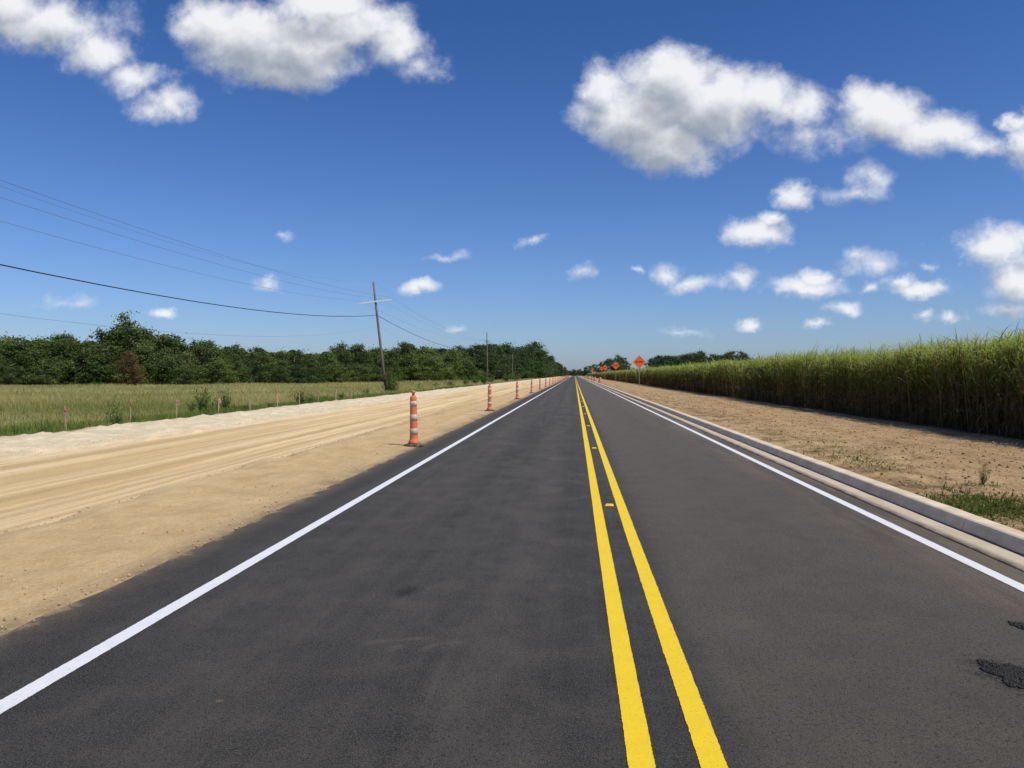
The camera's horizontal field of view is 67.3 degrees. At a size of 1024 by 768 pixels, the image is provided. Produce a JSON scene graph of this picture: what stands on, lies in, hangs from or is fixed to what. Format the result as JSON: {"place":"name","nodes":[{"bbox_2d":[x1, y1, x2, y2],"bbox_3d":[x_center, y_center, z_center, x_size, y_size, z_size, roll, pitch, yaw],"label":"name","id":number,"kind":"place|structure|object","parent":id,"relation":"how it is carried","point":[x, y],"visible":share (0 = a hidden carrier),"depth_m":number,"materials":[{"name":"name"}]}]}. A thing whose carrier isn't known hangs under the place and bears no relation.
{"place":"outdoors","nodes":[
{"label":"outdoors","id":0,"kind":"place"},
{"bbox_2d":[0,377,540,435],"bbox_3d":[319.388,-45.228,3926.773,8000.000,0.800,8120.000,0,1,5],"label":"ground","id":1,"kind":"structure","parent":0,"point":[193,402],"depth_m":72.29,"materials":[{"name":"green plant"}]},
{"bbox_2d":[0,365,27,384],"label":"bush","id":2,"kind":"object","parent":1,"relation":"on","point":[9,374],"visible":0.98,"depth_m":154.62,"materials":[{"name":"green plant"}]},
{"bbox_2d":[0,331,34,378],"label":"tree","id":3,"kind":"object","parent":1,"relation":"on","point":[9,338],"visible":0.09,"depth_m":172.03,"materials":[{"name":"green plant"}]},
{"bbox_2d":[0,338,36,385],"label":"tree","id":4,"kind":"object","parent":1,"relation":"on","point":[12,352],"visible":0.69,"depth_m":161.83,"materials":[{"name":"green plant"}]},
{"bbox_2d":[16,360,36,384],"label":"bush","id":5,"kind":"object","parent":1,"relation":"on","point":[26,364],"visible":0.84,"depth_m":162.06,"materials":[{"name":"green plant"}]},
{"bbox_2d":[16,344,53,385],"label":"tree","id":6,"kind":"object","parent":1,"relation":"on","point":[39,354],"visible":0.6,"depth_m":163.08,"materials":[{"name":"green plant"}]},
{"bbox_2d":[24,335,60,374],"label":"tree","id":7,"kind":"object","parent":1,"relation":"on","point":[41,343],"visible":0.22,"depth_m":169.44,"materials":[{"name":"green plant"}]},
{"bbox_2d":[29,356,66,385],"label":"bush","id":8,"kind":"object","parent":1,"relation":"on","point":[40,371],"visible":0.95,"depth_m":160.43,"materials":[{"name":"green plant"}]},
{"bbox_2d":[32,339,70,384],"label":"tree","id":9,"kind":"object","parent":1,"relation":"on","point":[48,350],"visible":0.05,"depth_m":169.56,"materials":[{"name":"green plant"}]},
{"bbox_2d":[43,361,75,385],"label":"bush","id":10,"kind":"object","parent":1,"relation":"on","point":[63,375],"visible":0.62,"depth_m":162.12,"materials":[{"name":"green plant"}]},
{"bbox_2d":[41,330,84,364],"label":"tree","id":11,"kind":"object","parent":1,"relation":"on","point":[69,337],"visible":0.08,"depth_m":173.19,"materials":[{"name":"green plant"}]},
{"bbox_2d":[40,338,89,385],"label":"tree","id":12,"kind":"object","parent":1,"relation":"on","point":[64,343],"visible":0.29,"depth_m":167.12,"materials":[{"name":"green plant"}]},
{"bbox_2d":[61,354,89,383],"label":"tree","id":13,"kind":"object","parent":1,"relation":"on","point":[78,362],"visible":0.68,"depth_m":163.05,"materials":[{"name":"green plant"}]},
{"bbox_2d":[58,341,109,385],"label":"tree","id":14,"kind":"object","parent":1,"relation":"on","point":[78,346],"visible":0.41,"depth_m":163.50,"materials":[{"name":"green plant"}]},
{"bbox_2d":[63,348,115,384],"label":"tree","id":15,"kind":"object","parent":1,"relation":"on","point":[96,361],"visible":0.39,"depth_m":163.26,"materials":[{"name":"green plant"}]},
{"bbox_2d":[73,350,128,384],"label":"tree","id":16,"kind":"object","parent":1,"relation":"on","point":[97,369],"visible":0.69,"depth_m":162.69,"materials":[{"name":"green plant"}]},
{"bbox_2d":[85,326,124,371],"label":"tree","id":17,"kind":"object","parent":1,"relation":"on","point":[100,335],"visible":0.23,"depth_m":172.65,"materials":[{"name":"green plant"}]},
{"bbox_2d":[84,340,126,383],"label":"tree","id":18,"kind":"object","parent":1,"relation":"on","point":[111,349],"visible":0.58,"depth_m":165.52,"materials":[{"name":"green plant"}]},
{"bbox_2d":[104,402,129,423],"bbox_3d":[-13.933,1.075,27.031,1.061,0.968,1.225,0,1,34],"label":"shrub","id":19,"kind":"object","parent":1,"relation":"on","point":[117,419],"visible":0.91,"depth_m":26.98,"materials":[{"name":"green plant"}]},
{"bbox_2d":[103,310,151,350],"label":"tree","id":20,"kind":"object","parent":1,"relation":"on","point":[124,318],"visible":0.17,"depth_m":178.77,"materials":[{"name":"green plant"}]},
{"bbox_2d":[112,351,146,385],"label":"tree","id":21,"kind":"object","parent":1,"relation":"on","point":[135,373],"visible":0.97,"depth_m":147.37,"materials":[{"name":"brown plant"}]},
{"bbox_2d":[106,343,165,384],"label":"tree","id":22,"kind":"object","parent":1,"relation":"on","point":[128,374],"visible":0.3,"depth_m":163.96,"materials":[{"name":"green plant"}]},
{"bbox_2d":[95,319,192,384],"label":"tree","id":23,"kind":"object","parent":1,"relation":"on","point":[168,340],"visible":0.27,"depth_m":175.00,"materials":[{"name":"green plant"}]},
{"bbox_2d":[131,343,163,383],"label":"tree","id":24,"kind":"object","parent":1,"relation":"on","point":[144,350],"visible":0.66,"depth_m":163.56,"materials":[{"name":"green plant"}]},
{"bbox_2d":[118,325,176,371],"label":"tree","id":25,"kind":"object","parent":1,"relation":"on","point":[143,338],"visible":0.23,"depth_m":174.97,"materials":[{"name":"green plant"}]},
{"bbox_2d":[110,351,203,384],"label":"tree","id":26,"kind":"object","parent":1,"relation":"on","point":[166,368],"visible":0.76,"depth_m":165.62,"materials":[{"name":"green plant"}]},
{"bbox_2d":[162,343,193,383],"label":"tree","id":27,"kind":"object","parent":1,"relation":"on","point":[172,350],"visible":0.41,"depth_m":172.86,"materials":[{"name":"green plant"}]},
{"bbox_2d":[154,335,204,380],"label":"tree","id":28,"kind":"object","parent":1,"relation":"on","point":[182,347],"visible":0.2,"depth_m":181.60,"materials":[{"name":"green plant"}]},
{"bbox_2d":[174,363,194,384],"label":"tree","id":29,"kind":"object","parent":1,"relation":"on","point":[180,378],"visible":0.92,"depth_m":165.99,"materials":[{"name":"green plant"}]},
{"bbox_2d":[177,350,204,383],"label":"tree","id":30,"kind":"object","parent":1,"relation":"on","point":[188,356],"visible":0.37,"depth_m":177.08,"materials":[{"name":"green plant"}]},
{"bbox_2d":[183,365,212,384],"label":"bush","id":31,"kind":"object","parent":1,"relation":"on","point":[192,381],"visible":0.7,"depth_m":168.69,"materials":[{"name":"green plant"}]},
{"bbox_2d":[187,384,214,412],"bbox_3d":[-14.914,0.784,37.195,1.358,1.600,2.166,0,1,-31],"label":"shrub","id":32,"kind":"object","parent":1,"relation":"on","point":[203,405],"visible":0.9,"depth_m":36.96,"materials":[{"name":"green plant"}]},
{"bbox_2d":[179,342,234,383],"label":"tree","id":33,"kind":"object","parent":1,"relation":"on","point":[213,352],"visible":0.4,"depth_m":182.41,"materials":[{"name":"green plant"}]},
{"bbox_2d":[193,337,224,378],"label":"tree","id":34,"kind":"object","parent":1,"relation":"on","point":[210,343],"visible":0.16,"depth_m":187.06,"materials":[{"name":"green plant"}]},
{"bbox_2d":[189,355,244,384],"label":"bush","id":35,"kind":"object","parent":1,"relation":"on","point":[216,371],"visible":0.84,"depth_m":174.73,"materials":[{"name":"green plant"}]},
{"bbox_2d":[208,388,233,409],"bbox_3d":[-14.953,0.806,39.953,1.235,1.514,1.558,-1,1,-43],"label":"shrub","id":36,"kind":"object","parent":1,"relation":"on","point":[226,402],"visible":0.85,"depth_m":39.97,"materials":[{"name":"green plant"}]},
{"bbox_2d":[217,352,251,381],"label":"tree","id":37,"kind":"object","parent":1,"relation":"on","point":[235,358],"visible":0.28,"depth_m":188.86,"materials":[{"name":"green plant"}]},
{"bbox_2d":[224,344,245,382],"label":"tree","id":38,"kind":"object","parent":1,"relation":"on","point":[233,351],"visible":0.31,"depth_m":191.02,"materials":[{"name":"green plant"}]},
{"bbox_2d":[233,360,251,383],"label":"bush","id":39,"kind":"object","parent":1,"relation":"on","point":[239,365],"visible":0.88,"depth_m":178.50,"materials":[{"name":"green plant"}]},
{"bbox_2d":[235,346,269,382],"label":"tree","id":40,"kind":"object","parent":1,"relation":"on","point":[250,355],"visible":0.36,"depth_m":193.10,"materials":[{"name":"green plant"}]},
{"bbox_2d":[235,353,280,384],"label":"tree","id":41,"kind":"object","parent":1,"relation":"on","point":[262,376],"visible":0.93,"depth_m":180.29,"materials":[{"name":"green plant"}]},
{"bbox_2d":[252,345,278,382],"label":"tree","id":42,"kind":"object","parent":1,"relation":"on","point":[259,349],"visible":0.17,"depth_m":197.98,"materials":[{"name":"green plant"}]},
{"bbox_2d":[268,365,292,383],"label":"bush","id":43,"kind":"object","parent":1,"relation":"on","point":[283,377],"visible":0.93,"depth_m":187.51,"materials":[{"name":"green plant"}]},
{"bbox_2d":[271,347,299,382],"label":"tree","id":44,"kind":"object","parent":1,"relation":"on","point":[281,355],"visible":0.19,"depth_m":207.45,"materials":[{"name":"green plant"}]},
{"bbox_2d":[286,365,298,382],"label":"tree","id":45,"kind":"object","parent":1,"relation":"on","point":[292,374],"visible":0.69,"depth_m":196.06,"materials":[{"name":"green plant"}]},
{"bbox_2d":[23,338,562,382],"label":"wood","id":46,"kind":"object","parent":1,"relation":"on","point":[290,351],"visible":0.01,"depth_m":232.68,"materials":[{"name":"green plant"}]},
{"bbox_2d":[280,348,310,383],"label":"tree","id":47,"kind":"object","parent":1,"relation":"on","point":[296,358],"visible":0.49,"depth_m":201.93,"materials":[{"name":"green plant"}]},
{"bbox_2d":[288,386,308,402],"bbox_3d":[-13.103,0.730,48.035,1.349,1.345,1.876,-1,1,-46],"label":"shrub","id":48,"kind":"object","parent":1,"relation":"on","point":[302,397],"visible":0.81,"depth_m":47.94,"materials":[{"name":"green plant"}]},
{"bbox_2d":[282,359,330,383],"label":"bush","id":49,"kind":"object","parent":1,"relation":"on","point":[308,375],"visible":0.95,"depth_m":195.47,"materials":[{"name":"green plant"}]},
{"bbox_2d":[301,351,326,379],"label":"tree","id":50,"kind":"object","parent":1,"relation":"on","point":[311,361],"visible":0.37,"depth_m":206.63,"materials":[{"name":"green plant"}]},
{"bbox_2d":[321,353,348,382],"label":"tree","id":51,"kind":"object","parent":1,"relation":"on","point":[332,364],"visible":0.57,"depth_m":219.76,"materials":[{"name":"green plant"}]},
{"bbox_2d":[323,346,349,381],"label":"tree","id":52,"kind":"object","parent":1,"relation":"on","point":[332,352],"visible":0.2,"depth_m":227.40,"materials":[{"name":"green plant"}]},
{"bbox_2d":[333,365,354,381],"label":"tree","id":53,"kind":"object","parent":1,"relation":"on","point":[343,368],"visible":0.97,"depth_m":217.99,"materials":[{"name":"green plant"}]},
{"bbox_2d":[337,350,355,378],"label":"tree","id":54,"kind":"object","parent":1,"relation":"on","point":[344,355],"visible":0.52,"depth_m":227.57,"materials":[{"name":"green plant"}]},
{"bbox_2d":[329,340,368,381],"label":"tree","id":55,"kind":"object","parent":1,"relation":"on","point":[340,347],"visible":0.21,"depth_m":232.39,"materials":[{"name":"green plant"}]},
{"bbox_2d":[345,343,373,377],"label":"tree","id":56,"kind":"object","parent":1,"relation":"on","point":[357,348],"visible":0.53,"depth_m":235.03,"materials":[{"name":"green plant"}]},
{"bbox_2d":[342,364,378,382],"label":"tree","id":57,"kind":"object","parent":1,"relation":"on","point":[364,370],"visible":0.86,"depth_m":224.45,"materials":[{"name":"green plant"}]},
{"bbox_2d":[354,350,378,381],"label":"tree","id":58,"kind":"object","parent":1,"relation":"on","point":[370,364],"visible":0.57,"depth_m":234.95,"materials":[{"name":"green plant"}]},
{"bbox_2d":[359,281,390,390],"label":"utility pole","id":59,"kind":"object","parent":1,"relation":"on","point":[380,347],"visible":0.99,"depth_m":84.28,"materials":[{"name":"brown wood"}]},
{"bbox_2d":[1,180,494,346],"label":"power line","id":60,"kind":"object","parent":59,"relation":"attached to","point":[176,240],"visible":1,"depth_m":36.73,"materials":[{"name":"metal"}]},
{"bbox_2d":[1,221,494,351],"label":"power line","id":61,"kind":"object","parent":59,"relation":"attached to","point":[191,271],"visible":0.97,"depth_m":43.98,"materials":[{"name":"metal"}]},
{"bbox_2d":[0,197,497,351],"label":"power line","id":62,"kind":"object","parent":59,"relation":"attached to","point":[201,259],"visible":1,"depth_m":41.02,"materials":[{"name":"metal"}]},
{"bbox_2d":[0,264,500,361],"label":"telephone cable","id":63,"kind":"object","parent":59,"relation":"attached to","point":[193,301],"visible":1,"depth_m":41.16,"materials":[{"name":"black rubber"}]},
{"bbox_2d":[367,344,397,381],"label":"tree","id":64,"kind":"object","parent":1,"relation":"on","point":[375,349],"visible":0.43,"depth_m":249.09,"materials":[{"name":"green plant"}]},
{"bbox_2d":[368,350,399,381],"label":"tree","id":65,"kind":"object","parent":1,"relation":"on","point":[391,361],"visible":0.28,"depth_m":248.31,"materials":[{"name":"green plant"}]},
{"bbox_2d":[377,349,404,372],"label":"tree","id":66,"kind":"object","parent":1,"relation":"on","point":[391,353],"visible":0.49,"depth_m":250.98,"materials":[{"name":"green plant"}]},
{"bbox_2d":[384,364,399,391],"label":"shrub","id":67,"kind":"object","parent":1,"relation":"on","point":[391,384],"visible":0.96,"depth_m":83.35,"materials":[{"name":"green plant"}]},
{"bbox_2d":[386,368,408,381],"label":"tree","id":68,"kind":"object","parent":1,"relation":"on","point":[398,371],"visible":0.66,"depth_m":244.67,"materials":[{"name":"green plant"}]},
{"bbox_2d":[388,338,418,380],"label":"tree","id":69,"kind":"object","parent":1,"relation":"on","point":[405,346],"visible":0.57,"depth_m":258.72,"materials":[{"name":"green plant"}]},
{"bbox_2d":[396,354,432,381],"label":"tree","id":70,"kind":"object","parent":1,"relation":"on","point":[422,376],"visible":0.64,"depth_m":257.58,"materials":[{"name":"green plant"}]},
{"bbox_2d":[403,353,436,380],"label":"tree","id":71,"kind":"object","parent":1,"relation":"on","point":[424,366],"visible":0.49,"depth_m":259.94,"materials":[{"name":"green plant"}]},
{"bbox_2d":[408,347,445,379],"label":"tree","id":72,"kind":"object","parent":1,"relation":"on","point":[415,350],"visible":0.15,"depth_m":275.61,"materials":[{"name":"green plant"}]},
{"bbox_2d":[403,351,456,381],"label":"tree","id":73,"kind":"object","parent":1,"relation":"on","point":[433,359],"visible":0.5,"depth_m":264.07,"materials":[{"name":"green plant"}]},
{"bbox_2d":[440,349,464,379],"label":"tree","id":74,"kind":"object","parent":1,"relation":"on","point":[449,354],"visible":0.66,"depth_m":296.29,"materials":[{"name":"green plant"}]},
{"bbox_2d":[456,351,476,378],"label":"tree","id":75,"kind":"object","parent":1,"relation":"on","point":[464,357],"visible":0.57,"depth_m":310.94,"materials":[{"name":"green plant"}]},
{"bbox_2d":[446,345,488,378],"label":"tree","id":76,"kind":"object","parent":1,"relation":"on","point":[460,351],"visible":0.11,"depth_m":318.78,"materials":[{"name":"green plant"}]},
{"bbox_2d":[457,343,508,378],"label":"tree","id":77,"kind":"object","parent":1,"relation":"on","point":[483,362],"visible":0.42,"depth_m":324.45,"materials":[{"name":"green plant"}]},
{"bbox_2d":[479,353,516,378],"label":"tree","id":78,"kind":"object","parent":1,"relation":"on","point":[490,355],"visible":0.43,"depth_m":331.23,"materials":[{"name":"green plant"}]},
{"bbox_2d":[492,344,515,372],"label":"tree","id":79,"kind":"object","parent":1,"relation":"on","point":[500,350],"visible":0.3,"depth_m":348.76,"materials":[{"name":"green plant"}]},
{"bbox_2d":[499,340,524,373],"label":"tree","id":80,"kind":"object","parent":1,"relation":"on","point":[508,349],"visible":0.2,"depth_m":366.75,"materials":[{"name":"green plant"}]},
{"bbox_2d":[506,351,535,377],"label":"tree","id":81,"kind":"object","parent":1,"relation":"on","point":[527,373],"visible":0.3,"depth_m":367.71,"materials":[{"name":"green plant"}]},
{"bbox_2d":[516,349,536,378],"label":"tree","id":82,"kind":"object","parent":1,"relation":"on","point":[526,357],"visible":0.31,"depth_m":385.69,"materials":[{"name":"green plant"}]},
{"bbox_2d":[516,344,537,378],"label":"tree","id":83,"kind":"object","parent":1,"relation":"on","point":[532,355],"visible":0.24,"depth_m":397.73,"materials":[{"name":"green plant"}]},
{"bbox_2d":[514,339,552,377],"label":"tree","id":84,"kind":"object","parent":1,"relation":"on","point":[542,353],"visible":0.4,"depth_m":410.77,"materials":[{"name":"green plant"}]},
{"bbox_2d":[607,354,626,370],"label":"tree","id":85,"kind":"object","parent":1,"relation":"on","point":[620,367],"visible":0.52,"depth_m":328.40,"materials":[{"name":"green plant"}]},
{"bbox_2d":[653,355,676,367],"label":"tree","id":86,"kind":"object","parent":1,"relation":"on","point":[667,362],"visible":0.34,"depth_m":390.13,"materials":[{"name":"green plant"}]},
{"bbox_2d":[682,351,700,363],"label":"tree","id":87,"kind":"object","parent":1,"relation":"on","point":[691,356],"visible":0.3,"depth_m":390.22,"materials":[{"name":"green plant"}]},
{"bbox_2d":[695,352,712,364],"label":"tree","id":88,"kind":"object","parent":1,"relation":"on","point":[703,357],"visible":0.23,"depth_m":385.84,"materials":[{"name":"green plant"}]},
{"bbox_2d":[587,324,1023,438],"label":"sugarcane field","id":89,"kind":"structure","parent":1,"relation":"on","point":[980,384],"depth_m":26.14,"materials":[{"name":"plant"}]},
{"bbox_2d":[0,376,570,635],"bbox_3d":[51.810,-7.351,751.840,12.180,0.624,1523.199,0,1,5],"label":"dirt road","id":90,"kind":"structure","parent":0,"point":[180,462],"depth_m":12.16,"materials":[{"name":"beige sand"}]},
{"bbox_2d":[0,397,521,631],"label":"sand clods","id":91,"kind":"object","parent":90,"relation":"on","point":[59,603],"visible":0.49,"depth_m":8.88,"materials":[{"name":"beige sand"}]},
{"bbox_2d":[404,390,423,446],"bbox_3d":[-2.123,0.739,16.637,0.416,1.203,0.416,1,1,39],"label":"traffic cone","id":92,"kind":"object","parent":90,"relation":"on","point":[413,441],"visible":1,"depth_m":16.57,"materials":[{"name":"orange plastic"}]},
{"bbox_2d":[484,383,494,410],"bbox_3d":[-0.953,0.544,32.823,0.416,1.202,0.416,0,1,-15],"label":"traffic cone","id":93,"kind":"object","parent":90,"relation":"on","point":[489,407],"visible":1,"depth_m":32.76,"materials":[{"name":"orange plastic"}]},
{"bbox_2d":[0,375,1023,767],"bbox_3d":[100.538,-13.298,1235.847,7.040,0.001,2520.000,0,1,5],"label":"road","id":94,"kind":"structure","parent":0,"point":[446,609],"depth_m":4.68,"materials":[{"name":"grey asphalt"}]},
{"bbox_2d":[0,379,566,713],"bbox_3d":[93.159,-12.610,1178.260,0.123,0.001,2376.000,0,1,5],"label":"road marking","id":95,"kind":"object","parent":94,"relation":"on","point":[29,690],"visible":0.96,"depth_m":5.07,"materials":[{"name":"white paint"}]},
{"bbox_2d":[575,379,655,767],"bbox_3d":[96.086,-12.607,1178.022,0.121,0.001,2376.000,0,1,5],"label":"road marking","id":96,"kind":"object","parent":94,"relation":"on","point":[638,743],"visible":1,"depth_m":4.28,"materials":[{"name":"yellow paint"}]},
{"bbox_2d":[575,377,727,767],"bbox_3d":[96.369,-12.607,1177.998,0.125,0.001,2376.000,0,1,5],"label":"road marking","id":97,"kind":"object","parent":94,"relation":"on","point":[706,745],"visible":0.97,"depth_m":4.28,"materials":[{"name":"yellow paint"}]},
{"bbox_2d":[579,376,1023,571],"bbox_3d":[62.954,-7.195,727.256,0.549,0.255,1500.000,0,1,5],"label":"curb","id":98,"kind":"structure","parent":94,"relation":"on","point":[1004,544],"depth_m":9.20,"materials":[{"name":"concrete"}]},
{"bbox_2d":[582,378,1023,591],"bbox_3d":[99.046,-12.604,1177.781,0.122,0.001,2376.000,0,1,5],"label":"road marking","id":99,"kind":"object","parent":94,"relation":"on","point":[994,574],"visible":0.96,"depth_m":7.89,"materials":[{"name":"white paint"}]},
{"bbox_2d":[977,621,1023,688],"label":"asphalt crumbs","id":100,"kind":"object","parent":94,"relation":"on","point":[1011,675],"visible":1,"depth_m":4.01,"materials":[{"name":"grey asphalt"}]},
{"bbox_2d":[0,0,1023,371],"label":"sky","id":101,"kind":"structure","parent":0,"point":[590,181],"materials":[{"name":"blue"}]},
{"bbox_2d":[580,376,1023,530],"bbox_3d":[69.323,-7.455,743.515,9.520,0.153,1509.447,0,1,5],"label":"dirt verge","id":102,"kind":"structure","parent":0,"point":[892,477],"depth_m":17.14,"materials":[{"name":"brown soil"}]},
{"bbox_2d":[633,356,644,386],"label":"road sign","id":103,"kind":"object","parent":102,"relation":"on","point":[638,361],"visible":1,"depth_m":92.97,"materials":[{"name":"metal"}]},
{"bbox_2d":[631,392,1023,521],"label":"dirt clods","id":104,"kind":"object","parent":102,"relation":"on","point":[970,461],"visible":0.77,"depth_m":17.09,"materials":[{"name":"brown soil"}]},
{"bbox_2d":[651,396,1023,531],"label":"verge weeds","id":105,"kind":"object","parent":102,"relation":"on","point":[989,505],"visible":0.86,"depth_m":8.84,"materials":[{"name":"green plant"}]},
{"bbox_2d":[975,462,990,484],"bbox_3d":[6.310,1.194,10.286,0.272,0.348,0.236,0,1,5],"label":"weed","id":106,"kind":"object","parent":102,"relation":"on","point":[982,475],"visible":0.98,"depth_m":10.29,"materials":[{"name":"green plant"}]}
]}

